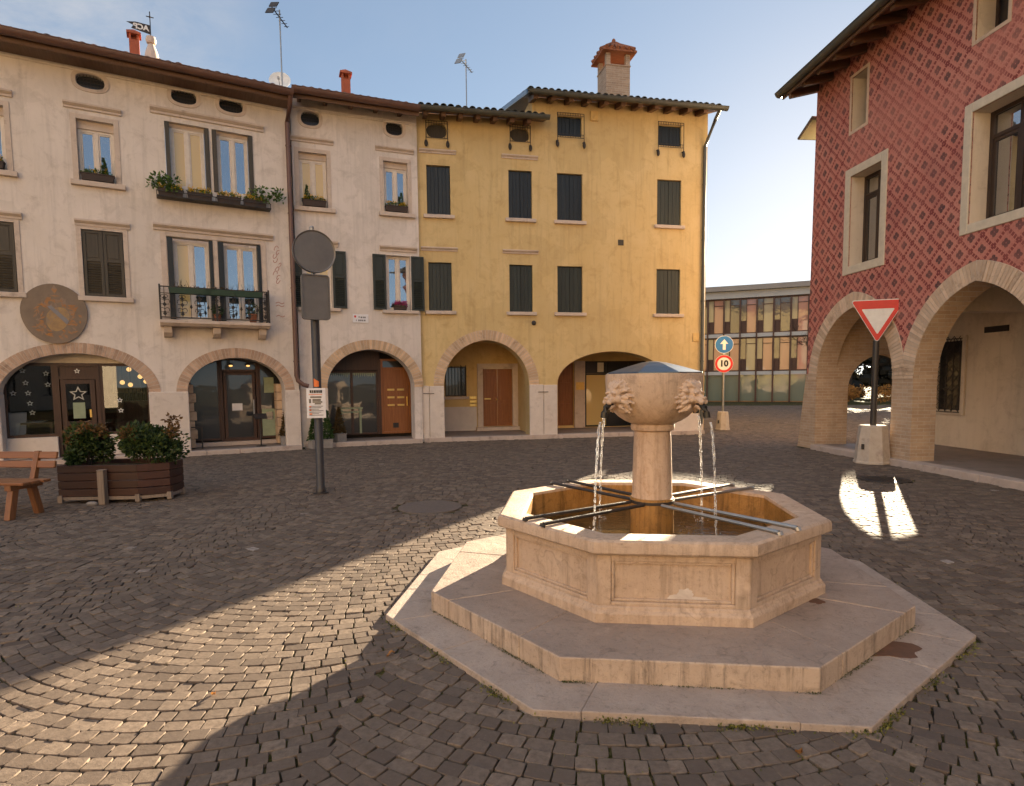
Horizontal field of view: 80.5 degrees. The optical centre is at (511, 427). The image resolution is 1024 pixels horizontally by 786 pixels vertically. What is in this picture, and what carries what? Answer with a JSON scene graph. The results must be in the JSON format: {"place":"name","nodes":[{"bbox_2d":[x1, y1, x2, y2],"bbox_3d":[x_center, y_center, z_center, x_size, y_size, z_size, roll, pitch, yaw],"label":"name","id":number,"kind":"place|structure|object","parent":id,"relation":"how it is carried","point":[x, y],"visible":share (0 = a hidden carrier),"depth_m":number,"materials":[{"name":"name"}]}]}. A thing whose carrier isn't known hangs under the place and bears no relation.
{"place":"outdoors","nodes":[
{"label":"outdoors","id":0,"kind":"place"},
{"bbox_2d":[19,443,280,460],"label":"arcade pavement","id":1,"kind":"structure","parent":0,"point":[233,446],"depth_m":14.96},
{"bbox_2d":[253,413,266,446],"bbox_3d":[-6.248,0.052,15.045,0.300,0.814,0.240,-3,5,-29],"label":"menu stand","id":2,"kind":"object","parent":1,"relation":"on","point":[261,416],"visible":1,"depth_m":15.02,"materials":[{"name":"metal"}]},
{"bbox_2d":[278,411,285,444],"bbox_3d":[-5.760,-0.028,15.390,0.390,0.910,0.372,-3,5,-25],"label":"potted conifer","id":3,"kind":"object","parent":1,"relation":"on","point":[283,437],"visible":0.5,"depth_m":15.28,"materials":[{"name":"plant"}]},
{"bbox_2d":[347,436,411,440],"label":"arcade pavement","id":4,"kind":"structure","parent":0,"point":[378,438],"depth_m":16.88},
{"bbox_2d":[332,407,346,441],"bbox_3d":[-4.581,-0.104,16.025,0.411,0.941,0.378,-2,5,-23],"label":"potted conifer","id":5,"kind":"object","parent":4,"relation":"on","point":[339,435],"visible":0.98,"depth_m":15.97,"materials":[{"name":"green plant"}]},
{"bbox_2d":[0,0,874,374],"label":"sky","id":6,"kind":"structure","parent":0,"point":[736,54],"materials":[{"name":"blue"}]},
{"bbox_2d":[0,387,1023,785],"bbox_3d":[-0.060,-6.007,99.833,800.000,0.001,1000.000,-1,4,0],"label":"ground","id":7,"kind":"structure","parent":0,"point":[866,401],"depth_m":3.14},
{"bbox_2d":[0,24,308,459],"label":"plastered house","id":8,"kind":"structure","parent":7,"relation":"on","point":[91,272],"depth_m":13.48,"materials":[{"name":"beige paint"}]},
{"bbox_2d":[0,116,6,169],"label":"window","id":9,"kind":"structure","parent":8,"relation":"in","point":[2,134],"depth_m":12.25,"materials":[{"name":"clear glass"}]},
{"bbox_2d":[0,222,17,291],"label":"window","id":10,"kind":"structure","parent":8,"relation":"in","point":[8,267],"depth_m":12.31,"materials":[{"name":"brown wood"}]},
{"bbox_2d":[9,412,29,434],"bbox_3d":[-10.771,0.156,13.242,0.420,0.972,0.400,2,5,32],"label":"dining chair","id":11,"kind":"object","parent":8,"relation":"on","point":[19,417],"visible":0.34,"depth_m":13.32,"materials":[{"name":"grey wood"}]},
{"bbox_2d":[3,363,58,438],"bbox_3d":[-10.314,-0.588,12.961,0.900,1.590,0.070,-3,5,-29],"label":"shop window","id":12,"kind":"structure","parent":8,"relation":"in","point":[9,436],"depth_m":13.03,"materials":[{"name":"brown wood"}]},
{"bbox_2d":[16,420,54,434],"bbox_3d":[-10.832,0.231,13.713,0.820,0.752,0.655,-3,5,-29],"label":"dining table","id":13,"kind":"object","parent":8,"relation":"on","point":[51,424],"visible":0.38,"depth_m":13.52,"materials":[{"name":"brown wood"}]},
{"bbox_2d":[60,380,97,451],"bbox_3d":[-9.556,-0.232,13.385,0.620,1.660,0.085,-3,5,-29],"label":"door","id":14,"kind":"structure","parent":8,"relation":"in","point":[79,411],"depth_m":13.34,"materials":[{"name":"brown wood"}]},
{"bbox_2d":[71,70,108,93],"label":"attic window","id":15,"kind":"structure","parent":8,"relation":"in","point":[87,84],"depth_m":12.84,"materials":[{"name":"stone"}]},
{"bbox_2d":[77,128,116,183],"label":"window","id":16,"kind":"structure","parent":8,"relation":"in","point":[92,145],"depth_m":13.01,"materials":[{"name":"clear glass"}]},
{"bbox_2d":[80,157,114,183],"bbox_3d":[-8.836,-5.520,12.882,0.625,0.537,0.245,-3,5,-29],"label":"flower box","id":17,"kind":"object","parent":8,"relation":"on","point":[103,175],"visible":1,"depth_m":12.88,"materials":[{"name":"brown wood"}]},
{"bbox_2d":[81,229,125,297],"bbox_3d":[-8.856,-3.550,13.145,0.750,1.400,0.102,-3,5,-29],"label":"window","id":18,"kind":"structure","parent":8,"relation":"in","point":[103,252],"depth_m":13.11,"materials":[{"name":"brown wood"}]},
{"bbox_2d":[98,363,149,433],"bbox_3d":[-8.809,-0.668,13.810,0.960,1.590,0.070,-3,5,-29],"label":"shop window","id":19,"kind":"structure","parent":8,"relation":"in","point":[100,364],"depth_m":13.58,"materials":[{"name":"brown wood"}]},
{"bbox_2d":[127,11,158,57],"bbox_3d":[-10.045,-10.558,16.511,0.780,1.620,0.440,-3,5,-29],"label":"weather vane","id":20,"kind":"object","parent":8,"relation":"on","point":[151,50],"visible":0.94,"depth_m":16.49,"materials":[{"name":"metal"}]},
{"bbox_2d":[145,170,183,196],"bbox_3d":[-7.665,-5.403,13.342,0.762,0.543,0.406,-3,5,-29],"label":"flower box","id":21,"kind":"object","parent":8,"relation":"on","point":[169,187],"visible":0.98,"depth_m":13.34,"materials":[{"name":"green plant"}]},
{"bbox_2d":[167,89,200,107],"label":"attic window","id":22,"kind":"structure","parent":8,"relation":"in","point":[183,99],"depth_m":13.71,"materials":[{"name":"stone"}]},
{"bbox_2d":[164,121,210,190],"bbox_3d":[-7.395,-6.154,13.813,0.878,1.400,0.220,-3,5,-29],"label":"window","id":23,"kind":"structure","parent":8,"relation":"in","point":[187,160],"depth_m":13.86,"materials":[{"name":"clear glass"}]},
{"bbox_2d":[168,279,211,295],"bbox_3d":[-7.187,-3.144,13.515,0.858,0.320,0.155,-3,5,-29],"label":"balcony trough","id":24,"kind":"object","parent":8,"relation":"hanging from","point":[179,289],"visible":1,"depth_m":13.44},
{"bbox_2d":[167,237,214,320],"bbox_3d":[-7.413,-3.415,13.998,0.918,1.830,0.240,-3,5,-29],"label":"window","id":25,"kind":"structure","parent":8,"relation":"in","point":[192,261],"depth_m":14.05,"materials":[{"name":"white glass"}]},
{"bbox_2d":[186,184,212,200],"bbox_3d":[-7.097,-5.322,13.745,0.555,0.305,0.264,-3,5,-29],"label":"flower box","id":26,"kind":"object","parent":8,"relation":"on","point":[200,191],"visible":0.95,"depth_m":13.69,"materials":[{"name":"brown plant"}]},
{"bbox_2d":[189,360,221,440],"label":"shop window","id":27,"kind":"structure","parent":8,"relation":"in","point":[205,382],"depth_m":15.13,"materials":[{"name":"black glass"}]},
{"bbox_2d":[210,304,223,320],"bbox_3d":[-6.819,-2.665,14.013,0.303,0.420,0.269,-1,4,0],"label":"plant pot","id":28,"kind":"object","parent":8,"relation":"on","point":[220,313],"visible":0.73,"depth_m":13.98,"materials":[{"name":"ceramic"}]},
{"bbox_2d":[203,282,234,296],"bbox_3d":[-6.680,-3.181,13.793,0.659,0.340,0.168,-3,5,-29],"label":"balcony trough","id":29,"kind":"object","parent":8,"relation":"hanging from","point":[227,293],"visible":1,"depth_m":13.78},
{"bbox_2d":[217,189,241,203],"bbox_3d":[-6.557,-5.349,14.039,0.532,0.303,0.279,-3,5,-29],"label":"flower box","id":30,"kind":"object","parent":8,"relation":"on","point":[226,195],"visible":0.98,"depth_m":13.99,"materials":[{"name":"brown plant"}]},
{"bbox_2d":[215,98,246,116],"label":"attic window","id":31,"kind":"structure","parent":8,"relation":"in","point":[225,107],"depth_m":14.19,"materials":[{"name":"stone"}]},
{"bbox_2d":[211,129,253,195],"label":"window","id":32,"kind":"structure","parent":8,"relation":"in","point":[232,161],"depth_m":14.32,"materials":[{"name":"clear glass"}]},
{"bbox_2d":[223,372,256,438],"bbox_3d":[-6.945,-0.553,15.464,0.740,1.730,0.090,-3,5,-29],"label":"door","id":33,"kind":"structure","parent":8,"relation":"in","point":[238,387],"depth_m":15.47,"materials":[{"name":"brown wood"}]},
{"bbox_2d":[218,242,262,321],"bbox_3d":[-6.508,-3.463,14.509,0.918,1.830,0.240,-3,5,-29],"label":"window","id":34,"kind":"structure","parent":8,"relation":"in","point":[236,264],"depth_m":14.56,"materials":[{"name":"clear glass"}]},
{"bbox_2d":[235,282,262,298],"bbox_3d":[-6.145,-3.209,14.106,0.618,0.337,0.155,-3,5,-29],"label":"balcony trough","id":35,"kind":"object","parent":8,"relation":"hanging from","point":[246,294],"visible":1,"depth_m":14.06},
{"bbox_2d":[246,302,260,322],"bbox_3d":[-6.149,-2.739,14.380,0.326,0.499,0.333,-1,4,0],"label":"plant pot","id":36,"kind":"object","parent":8,"relation":"on","point":[254,317],"visible":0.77,"depth_m":14.33,"materials":[{"name":"ceramic"}]},
{"bbox_2d":[242,185,285,206],"bbox_3d":[-5.884,-5.510,14.379,0.980,0.558,0.376,-3,5,-29],"label":"flower box","id":37,"kind":"object","parent":8,"relation":"on","point":[261,198],"visible":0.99,"depth_m":14.32,"materials":[{"name":"green plant"}]},
{"bbox_2d":[258,363,281,437],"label":"shop window","id":38,"kind":"structure","parent":8,"relation":"in","point":[267,379],"depth_m":15.79,"materials":[{"name":"grey glass"}]},
{"bbox_2d":[265,2,288,85],"bbox_3d":[-5.710,-8.948,14.992,0.343,2.957,0.588,2,5,32],"label":"tv antenna","id":39,"kind":"object","parent":8,"relation":"on","point":[273,5],"visible":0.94,"depth_m":14.95,"materials":[{"name":"metal"}]},
{"bbox_2d":[269,72,290,86],"bbox_3d":[-5.924,-8.688,15.458,0.401,0.870,0.394,2,5,32],"label":"satellite dish","id":40,"kind":"object","parent":8,"relation":"attached to","point":[275,78],"visible":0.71,"depth_m":15.49,"materials":[{"name":"white paint"}]},
{"bbox_2d":[21,445,301,463],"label":"kerb","id":41,"kind":"structure","parent":7,"relation":"on","point":[238,450],"depth_m":14.45,"materials":[{"name":"stone"}]},
{"bbox_2d":[290,69,424,447],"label":"plastered house","id":42,"kind":"structure","parent":7,"relation":"on","point":[353,160],"depth_m":15.83,"materials":[{"name":"paint"}]},
{"bbox_2d":[297,110,322,128],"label":"attic window","id":43,"kind":"structure","parent":42,"relation":"in","point":[307,120],"depth_m":15.19,"materials":[{"name":"stone"}]},
{"bbox_2d":[298,159,326,207],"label":"window","id":44,"kind":"structure","parent":42,"relation":"in","point":[311,173],"depth_m":15.37,"materials":[{"name":"beige glass"}]},
{"bbox_2d":[301,184,326,207],"bbox_3d":[-4.991,-5.850,15.231,0.612,0.548,0.261,-2,5,-21],"label":"flower box","id":45,"kind":"object","parent":42,"relation":"on","point":[309,200],"visible":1,"depth_m":15.19,"materials":[{"name":"brown wood"}]},
{"bbox_2d":[295,251,346,308],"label":"window","id":46,"kind":"structure","parent":42,"relation":"in","point":[339,265],"depth_m":15.59,"materials":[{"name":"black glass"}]},
{"bbox_2d":[327,371,378,434],"bbox_3d":[-4.463,-0.693,16.896,1.440,1.780,0.120,-2,5,-21],"label":"shop window","id":47,"kind":"structure","parent":42,"relation":"in","point":[355,392],"depth_m":16.93,"materials":[{"name":"grey glass"}]},
{"bbox_2d":[353,314,368,322],"bbox_3d":[-3.973,-2.872,15.884,0.400,0.220,0.021,-2,5,-21],"label":"street plate","id":48,"kind":"object","parent":42,"relation":"attached to","point":[360,318],"visible":1,"depth_m":15.88,"materials":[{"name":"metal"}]},
{"bbox_2d":[383,119,405,137],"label":"attic window","id":49,"kind":"structure","parent":42,"relation":"in","point":[391,130],"depth_m":15.94,"materials":[{"name":"stone"}]},
{"bbox_2d":[383,168,406,210],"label":"window","id":50,"kind":"structure","parent":42,"relation":"in","point":[394,179],"depth_m":16.11,"materials":[{"name":"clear glass"}]},
{"bbox_2d":[383,369,408,431],"bbox_3d":[-3.318,-0.762,17.315,0.710,1.810,0.114,-2,5,-21],"label":"door","id":51,"kind":"structure","parent":42,"relation":"in","point":[395,382],"depth_m":17.32,"materials":[{"name":"orange wood"}]},
{"bbox_2d":[385,192,407,212],"bbox_3d":[-3.062,-5.973,15.980,0.625,0.541,0.242,-2,5,-21],"label":"flower box","id":52,"kind":"object","parent":42,"relation":"on","point":[402,207],"visible":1,"depth_m":15.95,"materials":[{"name":"brown wood"}]},
{"bbox_2d":[372,254,424,310],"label":"window","id":53,"kind":"structure","parent":42,"relation":"in","point":[396,269],"depth_m":16.27,"materials":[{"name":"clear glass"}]},
{"bbox_2d":[393,300,407,309],"bbox_3d":[-2.989,-3.292,16.203,0.409,0.258,0.224,-2,5,-21],"label":"flower box","id":54,"kind":"object","parent":42,"relation":"on","point":[400,305],"visible":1,"depth_m":16.16,"materials":[{"name":"pink plant"}]},
{"bbox_2d":[305,438,422,448],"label":"kerb","id":55,"kind":"structure","parent":7,"relation":"on","point":[377,442],"depth_m":16.15,"materials":[{"name":"stone"}]},
{"bbox_2d":[398,500,461,513],"bbox_3d":[-1.089,1.069,8.055,0.840,0.054,0.840,-1,4,0],"label":"manhole cover","id":56,"kind":"object","parent":7,"relation":"on","point":[430,507],"visible":0.94,"depth_m":7.98,"materials":[{"name":"metal"}]},
{"bbox_2d":[0,405,1023,785],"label":"cobblestones","id":57,"kind":"structure","parent":7,"relation":"on","point":[316,557],"depth_m":4.11,"materials":[{"name":"stone"}]},
{"bbox_2d":[0,451,58,520],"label":"park bench","id":58,"kind":"object","parent":57,"relation":"on","point":[14,486],"visible":1,"depth_m":7.82,"materials":[{"name":"brown wood"}]},
{"bbox_2d":[86,469,108,505],"bbox_3d":[-5.757,0.832,8.383,0.268,0.500,0.125,-3,5,-25],"label":"stone bollard","id":59,"kind":"object","parent":57,"relation":"on","point":[102,486],"visible":0.98,"depth_m":8.38,"materials":[{"name":"grey stone"}]},
{"bbox_2d":[57,458,185,502],"bbox_3d":[-5.636,0.748,8.868,1.457,0.520,0.817,-1,4,-3],"label":"wooden planter","id":60,"kind":"object","parent":57,"relation":"on","point":[140,480],"visible":0.94,"depth_m":8.50,"materials":[{"name":"brown wood"}]},
{"bbox_2d":[61,420,116,465],"bbox_3d":[-6.061,0.247,8.687,0.672,0.722,0.670,-3,5,-33],"label":"potted shrub","id":61,"kind":"object","parent":60,"relation":"on","point":[82,440],"visible":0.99,"depth_m":8.56,"materials":[{"name":"green plant"}]},
{"bbox_2d":[114,412,190,464],"bbox_3d":[-5.212,0.187,8.751,0.977,0.816,0.837,0,4,3],"label":"potted shrub","id":62,"kind":"object","parent":60,"relation":"on","point":[142,439],"visible":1,"depth_m":8.61,"materials":[{"name":"green plant"}]},
{"bbox_2d":[306,418,314,448],"bbox_3d":[-5.027,0.071,15.360,0.386,0.902,0.414,4,6,44],"label":"potted conifer","id":63,"kind":"object","parent":57,"relation":"on","point":[311,441],"visible":0.4,"depth_m":15.28,"materials":[{"name":"plant"}]},
{"bbox_2d":[292,226,335,493],"bbox_3d":[-2.894,-0.981,8.958,0.612,3.940,0.244,-3,5,-30],"label":"information pole","id":64,"kind":"object","parent":57,"relation":"on","point":[313,252],"visible":0.98,"depth_m":8.82,"materials":[{"name":"metal"}]},
{"bbox_2d":[306,388,325,417],"bbox_3d":[-2.887,-0.366,8.918,0.270,0.440,0.012,-1,4,-8],"label":"paper notice","id":65,"kind":"object","parent":64,"relation":"attached to","point":[316,402],"visible":1,"depth_m":8.92,"materials":[{"name":"white paper"}]},
{"bbox_2d":[323,410,334,447],"bbox_3d":[-4.754,0.016,15.531,0.409,0.981,0.381,-2,5,-20],"label":"potted conifer","id":66,"kind":"object","parent":57,"relation":"on","point":[328,437],"visible":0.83,"depth_m":15.46,"materials":[{"name":"green plant"}]},
{"bbox_2d":[10,538,1011,785],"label":"moss","id":67,"kind":"object","parent":57,"relation":"on","point":[640,723],"visible":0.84,"depth_m":3.15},
{"bbox_2d":[715,336,733,429],"bbox_3d":[6.883,-1.461,19.696,0.466,3.055,0.466,-3,5,-33],"label":"traffic sign","id":68,"kind":"object","parent":57,"relation":"on","point":[724,362],"visible":1,"depth_m":19.61,"materials":[{"name":"metal"}]},
{"bbox_2d":[852,299,898,464],"bbox_3d":[6.960,-0.881,11.597,0.661,3.140,0.661,-3,5,-27],"label":"yield sign","id":69,"kind":"object","parent":57,"relation":"on","point":[877,316],"visible":0.96,"depth_m":11.52,"materials":[{"name":"metal"}]},
{"bbox_2d":[424,430,704,442],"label":"kerb","id":70,"kind":"structure","parent":7,"relation":"on","point":[520,437],"depth_m":17.41,"materials":[{"name":"stone"}]},
{"bbox_2d":[416,38,729,441],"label":"ochre house","id":71,"kind":"structure","parent":7,"relation":"on","point":[562,242],"depth_m":17.35,"materials":[{"name":"paint"}]},
{"bbox_2d":[424,120,449,147],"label":"attic window","id":72,"kind":"structure","parent":71,"relation":"in","point":[434,131],"depth_m":16.35,"materials":[{"name":"metal"}]},
{"bbox_2d":[426,166,449,214],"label":"window","id":73,"kind":"structure","parent":71,"relation":"in","point":[437,178],"depth_m":16.48,"materials":[{"name":"grey wood"}]},
{"bbox_2d":[428,263,451,310],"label":"window","id":74,"kind":"structure","parent":71,"relation":"in","point":[439,274],"depth_m":16.68,"materials":[{"name":"grey wood"}]},
{"bbox_2d":[445,365,465,395],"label":"window","id":75,"kind":"structure","parent":71,"relation":"in","point":[455,377],"depth_m":19.16,"materials":[{"name":"grey glass"}]},
{"bbox_2d":[454,53,471,105],"bbox_3d":[-1.339,-9.435,17.824,0.588,3.007,0.343,-4,6,-40],"label":"tv antenna","id":76,"kind":"object","parent":71,"relation":"attached to","point":[459,60],"visible":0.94,"depth_m":17.76,"materials":[{"name":"metal"}]},
{"bbox_2d":[483,369,511,425],"bbox_3d":[-0.465,-0.972,19.445,0.950,1.825,0.120,-1,4,-12],"label":"door","id":77,"kind":"structure","parent":71,"relation":"in","point":[497,383],"depth_m":19.45,"materials":[{"name":"orange wood"}]},
{"bbox_2d":[508,171,530,218],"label":"window","id":78,"kind":"structure","parent":71,"relation":"in","point":[519,183],"depth_m":16.94,"materials":[{"name":"grey wood"}]},
{"bbox_2d":[508,124,531,150],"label":"attic window","id":79,"kind":"structure","parent":71,"relation":"in","point":[518,135],"depth_m":16.83,"materials":[{"name":"metal"}]},
{"bbox_2d":[509,265,531,311],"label":"window","id":80,"kind":"structure","parent":71,"relation":"in","point":[520,276],"depth_m":17.14,"materials":[{"name":"grey wood"}]},
{"bbox_2d":[558,362,572,425],"bbox_3d":[1.749,-1.137,19.929,0.530,2.115,0.055,-1,4,-12],"label":"door","id":81,"kind":"structure","parent":71,"relation":"in","point":[565,379],"depth_m":19.92,"materials":[{"name":"orange wood"}]},
{"bbox_2d":[557,174,580,220],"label":"window","id":82,"kind":"structure","parent":71,"relation":"in","point":[568,186],"depth_m":17.23,"materials":[{"name":"grey wood"}]},
{"bbox_2d":[557,267,581,312],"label":"window","id":83,"kind":"structure","parent":71,"relation":"in","point":[569,279],"depth_m":17.44,"materials":[{"name":"grey wood"}]},
{"bbox_2d":[556,112,585,148],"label":"window","id":84,"kind":"structure","parent":71,"relation":"in","point":[570,127],"depth_m":17.06,"materials":[{"name":"grey wood"}]},
{"bbox_2d":[585,361,645,426],"bbox_3d":[3.552,-1.150,20.296,2.340,2.170,0.074,-1,4,-12],"label":"shop window","id":85,"kind":"structure","parent":71,"relation":"in","point":[595,388],"depth_m":20.15,"materials":[{"name":"glass"}]},
{"bbox_2d":[656,269,678,313],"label":"window","id":86,"kind":"structure","parent":71,"relation":"in","point":[667,281],"depth_m":18.05,"materials":[{"name":"grey wood"}]},
{"bbox_2d":[657,180,679,224],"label":"window","id":87,"kind":"structure","parent":71,"relation":"in","point":[668,192],"depth_m":17.86,"materials":[{"name":"grey wood"}]},
{"bbox_2d":[656,121,684,157],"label":"window","id":88,"kind":"structure","parent":71,"relation":"in","point":[667,136],"depth_m":17.69,"materials":[{"name":"grey wood"}]},
{"bbox_2d":[386,361,975,734],"bbox_3d":[1.094,0.411,4.726,3.816,1.854,3.816,0,4,6],"label":"stone fountain","id":89,"kind":"object","parent":7,"relation":"on","point":[778,612],"visible":1,"depth_m":3.70,"materials":[{"name":"stone"}]},
{"bbox_2d":[589,422,601,530],"bbox_3d":[0.605,0.405,4.389,0.109,0.898,0.120,1,5,25],"label":"water jet","id":90,"kind":"object","parent":89,"relation":"attached to","point":[597,444],"visible":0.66,"depth_m":4.39,"materials":[{"name":"white"}]},
{"bbox_2d":[593,418,606,518],"bbox_3d":[0.756,0.340,5.218,0.125,0.897,0.114,-1,4,0],"label":"water jet","id":91,"kind":"object","parent":89,"relation":"attached to","point":[602,440],"visible":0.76,"depth_m":5.20,"materials":[{"name":"white"}]},
{"bbox_2d":[544,507,766,535],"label":"water","id":92,"kind":"structure","parent":89,"relation":"in","point":[619,523],"depth_m":5.03,"materials":[{"name":"brown liquid"}]},
{"bbox_2d":[694,416,703,521],"bbox_3d":[1.587,0.343,5.066,0.116,0.896,0.108,-1,4,0],"label":"water jet","id":93,"kind":"object","parent":89,"relation":"attached to","point":[701,464],"visible":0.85,"depth_m":5.04,"materials":[{"name":"white"}]},
{"bbox_2d":[709,422,720,534],"bbox_3d":[1.428,0.409,4.231,0.115,0.895,0.106,-1,4,0],"label":"water jet","id":94,"kind":"object","parent":89,"relation":"attached to","point":[713,444],"visible":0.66,"depth_m":4.23,"materials":[{"name":"white"}]},
{"bbox_2d":[704,280,809,401],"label":"modern building","id":95,"kind":"structure","parent":7,"relation":"on","point":[754,322],"depth_m":43.29,"materials":[{"name":"glass"}]},
{"bbox_2d":[848,384,870,401],"bbox_3d":[21.141,-2.222,38.458,3.557,1.440,1.599,-1,4,0],"label":"shrub","id":96,"kind":"object","parent":7,"relation":"on","point":[852,391],"visible":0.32,"depth_m":38.32,"materials":[{"name":"orange plant"}]},
{"bbox_2d":[848,355,891,399],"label":"bare tree","id":97,"kind":"object","parent":7,"relation":"on","point":[881,365],"visible":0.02,"depth_m":45.66,"materials":[{"name":"black plant"}]},
{"bbox_2d":[852,355,891,396],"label":"distant wood","id":98,"kind":"object","parent":7,"relation":"on","point":[864,377],"visible":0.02,"depth_m":50.86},
{"bbox_2d":[857,476,911,483],"bbox_3d":[6.059,0.858,9.849,0.760,0.058,0.760,-1,4,0],"label":"manhole cover","id":99,"kind":"object","parent":7,"relation":"on","point":[887,480],"visible":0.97,"depth_m":9.78,"materials":[{"name":"metal"}]},
{"bbox_2d":[877,383,891,402],"bbox_3d":[24.724,-2.242,39.468,2.760,1.352,1.677,-1,4,0],"label":"shrub","id":100,"kind":"object","parent":7,"relation":"on","point":[888,392],"visible":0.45,"depth_m":39.41,"materials":[{"name":"orange plant"}]},
{"bbox_2d":[774,0,1023,460],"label":"frescoed house","id":101,"kind":"structure","parent":7,"relation":"on","point":[918,205],"depth_m":11.25,"materials":[{"name":"paint"}]},
{"bbox_2d":[797,116,816,139],"bbox_3d":[7.106,-7.129,14.215,0.480,0.487,0.627,-1,4,-4],"label":"floodlight","id":102,"kind":"object","parent":101,"relation":"attached to","point":[808,132],"visible":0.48,"depth_m":14.27,"materials":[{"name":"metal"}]},
{"bbox_2d":[862,169,880,261],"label":"window","id":103,"kind":"structure","parent":101,"relation":"in","point":[872,184],"depth_m":12.57,"materials":[{"name":"brown glass"}]},
{"bbox_2d":[936,335,968,414],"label":"window","id":104,"kind":"structure","parent":101,"relation":"in","point":[953,359],"depth_m":13.39,"materials":[{"name":"glass"}]},
{"bbox_2d":[995,0,1008,26],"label":"window","id":105,"kind":"structure","parent":101,"relation":"in","point":[1001,5],"depth_m":9.50,"materials":[{"name":"brown glass"}]},
{"bbox_2d":[986,96,1023,218],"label":"window","id":106,"kind":"structure","parent":101,"relation":"in","point":[1005,185],"depth_m":9.44,"materials":[{"name":"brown glass"}]},
{"bbox_2d":[810,444,1023,490],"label":"kerb","id":107,"kind":"structure","parent":7,"relation":"on","point":[990,478],"depth_m":10.19,"materials":[{"name":"stone"}]},
{"bbox_2d":[445,426,633,436],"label":"arcade pavement","id":108,"kind":"structure","parent":0,"point":[521,432],"depth_m":18.56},
{"bbox_2d":[824,443,1023,478],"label":"arcade pavement","id":109,"kind":"structure","parent":0,"point":[1008,465],"depth_m":11.18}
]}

